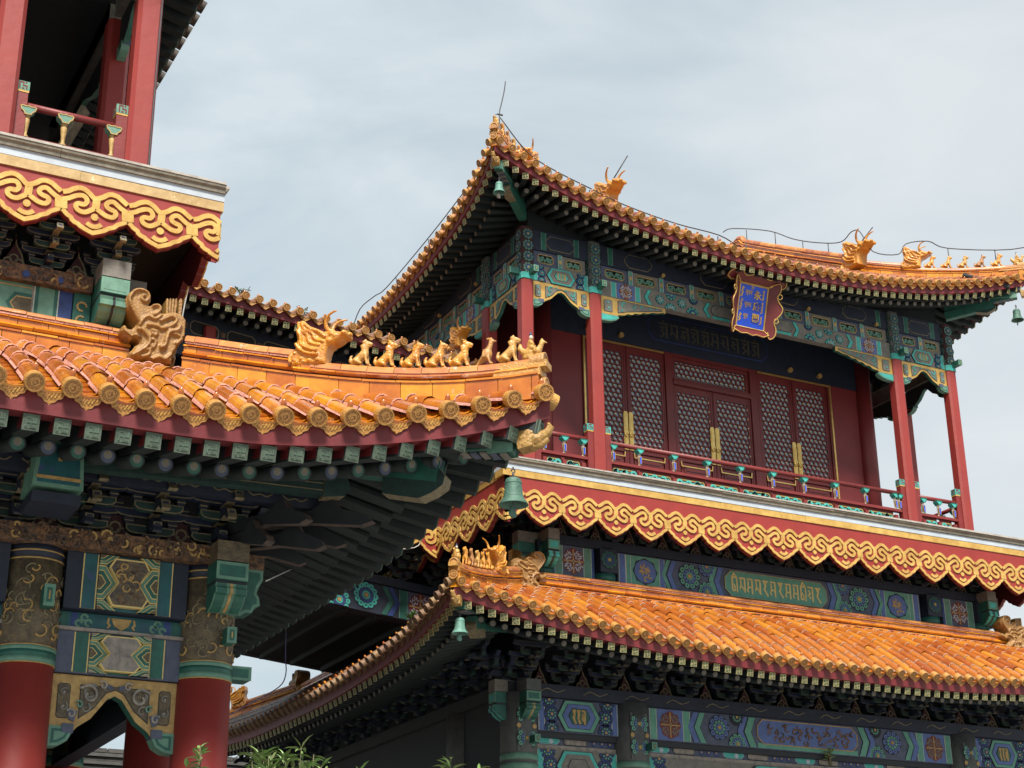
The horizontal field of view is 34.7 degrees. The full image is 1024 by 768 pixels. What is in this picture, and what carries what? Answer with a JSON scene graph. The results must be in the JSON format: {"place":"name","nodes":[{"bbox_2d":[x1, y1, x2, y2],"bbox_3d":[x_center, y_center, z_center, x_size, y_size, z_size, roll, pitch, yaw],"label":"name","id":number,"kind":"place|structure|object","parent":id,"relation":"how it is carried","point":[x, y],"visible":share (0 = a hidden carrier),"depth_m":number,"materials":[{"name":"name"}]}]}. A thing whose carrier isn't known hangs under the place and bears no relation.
{"place":"outdoors","nodes":[
{"label":"outdoors","id":0,"kind":"place"},
{"bbox_2d":[83,748,247,767],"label":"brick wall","id":1,"kind":"structure","parent":0,"point":[104,758],"depth_m":37.47,"materials":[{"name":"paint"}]},
{"bbox_2d":[100,0,1023,757],"label":"sky","id":2,"kind":"structure","parent":0,"point":[341,134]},
{"bbox_3d":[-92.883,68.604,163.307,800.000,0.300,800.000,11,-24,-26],"label":"ground","id":3,"kind":"structure","parent":0,"visible":0},
{"bbox_2d":[184,742,211,767],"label":"shrub","id":4,"kind":"object","parent":3,"relation":"on","point":[202,749],"visible":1,"depth_m":12.63,"materials":[{"name":"green plant"}]},
{"bbox_2d":[0,0,559,767],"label":"temple hall","id":5,"kind":"structure","parent":3,"relation":"on","point":[162,518],"depth_m":15.96,"materials":[{"name":"tile"}]},
{"bbox_2d":[148,0,162,164],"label":"lightning wire","id":6,"kind":"object","parent":5,"relation":"attached to","point":[155,82],"visible":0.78,"depth_m":18.75,"materials":[{"name":"grey metal"}]},
{"bbox_2d":[182,289,188,316],"bbox_3d":[-4.011,-0.893,20.049,0.099,0.802,0.019,11,-24,-26],"label":"hanging wire","id":7,"kind":"object","parent":5,"relation":"hanging from","point":[184,305],"visible":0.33,"depth_m":20.07,"materials":[{"name":"grey metal"}]},
{"bbox_2d":[265,541,420,581],"bbox_3d":[-2.178,2.265,21.622,0.446,3.392,10.026,-3,-22,5],"label":"hanging wire","id":8,"kind":"object","parent":5,"relation":"hanging from","point":[291,569],"visible":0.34,"depth_m":17.53,"materials":[{"name":"grey metal"}]},
{"bbox_2d":[498,467,528,517],"bbox_3d":[0.013,1.020,15.424,0.284,0.504,0.284,11,-24,-26],"label":"wind bell","id":9,"kind":"object","parent":5,"relation":"hanging from","point":[513,500],"visible":1,"depth_m":15.38,"materials":[{"name":"green metal"}]},
{"bbox_2d":[235,734,337,767],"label":"shrub","id":10,"kind":"object","parent":3,"relation":"on","point":[269,764],"visible":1,"depth_m":12.88,"materials":[{"name":"green plant"}]},
{"bbox_2d":[432,757,488,767],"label":"shrub","id":11,"kind":"object","parent":3,"relation":"on","point":[449,765],"visible":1,"depth_m":13.72,"materials":[{"name":"green plant"}]},
{"bbox_2d":[227,114,1023,767],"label":"temple pavilion","id":12,"kind":"structure","parent":3,"relation":"on","point":[705,548],"depth_m":27.84,"materials":[{"name":"tile"}]},
{"bbox_2d":[173,278,481,672],"bbox_3d":[-4.958,1.338,28.670,7.370,6.255,5.690,11,-24,-26],"label":"covered gallery","id":13,"kind":"object","parent":12,"relation":"attached to","point":[354,624],"visible":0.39,"depth_m":27.36,"materials":[{"name":"tile"}]},
{"bbox_2d":[235,286,250,296],"bbox_3d":[-4.441,-1.520,26.938,0.285,0.194,0.179,11,-24,-26],"label":"roof weed","id":14,"kind":"object","parent":13,"relation":"on","point":[243,289],"visible":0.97,"depth_m":26.92,"materials":[{"name":"grey plant"}]},
{"bbox_2d":[229,628,286,715],"bbox_3d":[-4.529,5.095,28.826,0.081,1.050,2.915,11,-25,-27],"label":"hanging wire","id":15,"kind":"object","parent":13,"relation":"hanging from","point":[277,687],"visible":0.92,"depth_m":27.84,"materials":[{"name":"black metal"}]},
{"bbox_2d":[404,610,417,622],"bbox_3d":[-1.419,3.320,23.467,0.252,0.208,0.244,11,-24,-26],"label":"roof weed","id":16,"kind":"object","parent":12,"relation":"on","point":[411,614],"visible":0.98,"depth_m":23.44,"materials":[{"name":"green plant"}]},
{"bbox_2d":[354,177,475,322],"bbox_3d":[-1.691,-2.588,29.495,0.081,1.162,6.212,11,-24,-26],"label":"lightning wire","id":17,"kind":"object","parent":12,"relation":"attached to","point":[412,256],"visible":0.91,"depth_m":29.42,"materials":[{"name":"grey metal"}]},
{"bbox_2d":[451,611,467,640],"bbox_3d":[-0.708,3.279,22.205,0.231,0.420,0.231,11,-24,-26],"label":"wind bell","id":18,"kind":"object","parent":12,"relation":"hanging from","point":[459,631],"visible":1,"depth_m":22.16,"materials":[{"name":"green metal"}]},
{"bbox_2d":[493,178,505,197],"bbox_3d":[-0.211,-3.215,26.809,0.210,0.386,0.210,11,-24,-26],"label":"wind bell","id":19,"kind":"object","parent":12,"relation":"hanging from","point":[498,191],"visible":1,"depth_m":26.78,"materials":[{"name":"green metal"}]},
{"bbox_2d":[497,81,505,127],"bbox_3d":[-0.172,-4.599,27.519,0.169,1.171,0.031,11,-24,-26],"label":"lightning rod","id":20,"kind":"object","parent":12,"relation":"attached to","point":[499,114],"visible":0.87,"depth_m":27.51,"materials":[{"name":"metal"}]},
{"bbox_2d":[586,339,628,462],"bbox_3d":[1.706,0.800,29.108,0.824,3.320,0.104,11,-24,-26],"label":"door leaf","id":21,"kind":"structure","parent":12,"relation":"in","point":[615,395],"depth_m":29.42,"materials":[{"name":"red paint"}]},
{"bbox_2d":[614,155,627,177],"bbox_3d":[1.990,-3.977,30.211,0.330,0.492,0.022,-7,-23,16],"label":"lightning rod","id":22,"kind":"object","parent":12,"relation":"attached to","point":[620,166],"visible":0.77,"depth_m":30.21,"materials":[{"name":"metal"}]},
{"bbox_2d":[500,117,747,254],"bbox_3d":[1.989,-3.363,28.190,4.936,1.481,0.251,12,-25,-28],"label":"lightning wire","id":23,"kind":"object","parent":12,"relation":"attached to","point":[613,199],"visible":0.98,"depth_m":27.92,"materials":[{"name":"grey metal"}]},
{"bbox_2d":[625,347,668,471],"bbox_3d":[2.445,0.937,29.470,0.824,3.320,0.104,11,-24,-26],"label":"door leaf","id":24,"kind":"structure","parent":12,"relation":"in","point":[645,380],"depth_m":29.69,"materials":[{"name":"red paint"}]},
{"bbox_2d":[673,385,716,483],"bbox_3d":[3.345,1.364,29.806,0.859,2.760,0.104,11,-24,-26],"label":"door leaf","id":25,"kind":"structure","parent":12,"relation":"in","point":[695,435],"depth_m":30.03,"materials":[{"name":"red paint"}]},
{"bbox_2d":[712,392,755,488],"bbox_3d":[4.115,1.507,30.184,0.859,2.760,0.104,11,-24,-26],"label":"door leaf","id":26,"kind":"structure","parent":12,"relation":"in","point":[732,423],"depth_m":30.41,"materials":[{"name":"red paint"}]},
{"bbox_2d":[726,268,786,339],"bbox_3d":[4.330,-1.400,29.187,1.266,1.087,0.501,11,-24,-26],"label":"name plaque","id":27,"kind":"object","parent":12,"relation":"attached to","point":[757,308],"visible":1,"depth_m":29.28,"materials":[{"name":"blue paint"}]},
{"bbox_2d":[756,374,798,494],"bbox_3d":[5.009,1.415,30.728,0.824,3.320,0.104,11,-24,-26],"label":"door leaf","id":28,"kind":"structure","parent":12,"relation":"in","point":[778,444],"depth_m":30.95,"materials":[{"name":"red paint"}]},
{"bbox_2d":[791,381,835,504],"bbox_3d":[5.748,1.552,31.091,0.824,3.320,0.104,11,-24,-26],"label":"door leaf","id":29,"kind":"structure","parent":12,"relation":"in","point":[809,402],"depth_m":31.31,"materials":[{"name":"red paint"}]},
{"bbox_2d":[823,745,835,765],"bbox_3d":[5.098,6.006,26.497,0.340,0.332,0.368,-7,-23,15],"label":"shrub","id":30,"kind":"object","parent":12,"relation":"on","point":[828,757],"visible":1,"depth_m":26.45,"materials":[{"name":"green plant"}]},
{"bbox_2d":[723,228,1023,259],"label":"lightning wire","id":31,"kind":"object","parent":12,"relation":"attached to","point":[870,248],"visible":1,"depth_m":32.75,"materials":[{"name":"grey metal"}]},
{"bbox_2d":[1011,305,1023,324],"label":"wind bell","id":32,"kind":"object","parent":12,"relation":"hanging from","point":[1017,318],"visible":1,"depth_m":31.66,"materials":[{"name":"green metal"}]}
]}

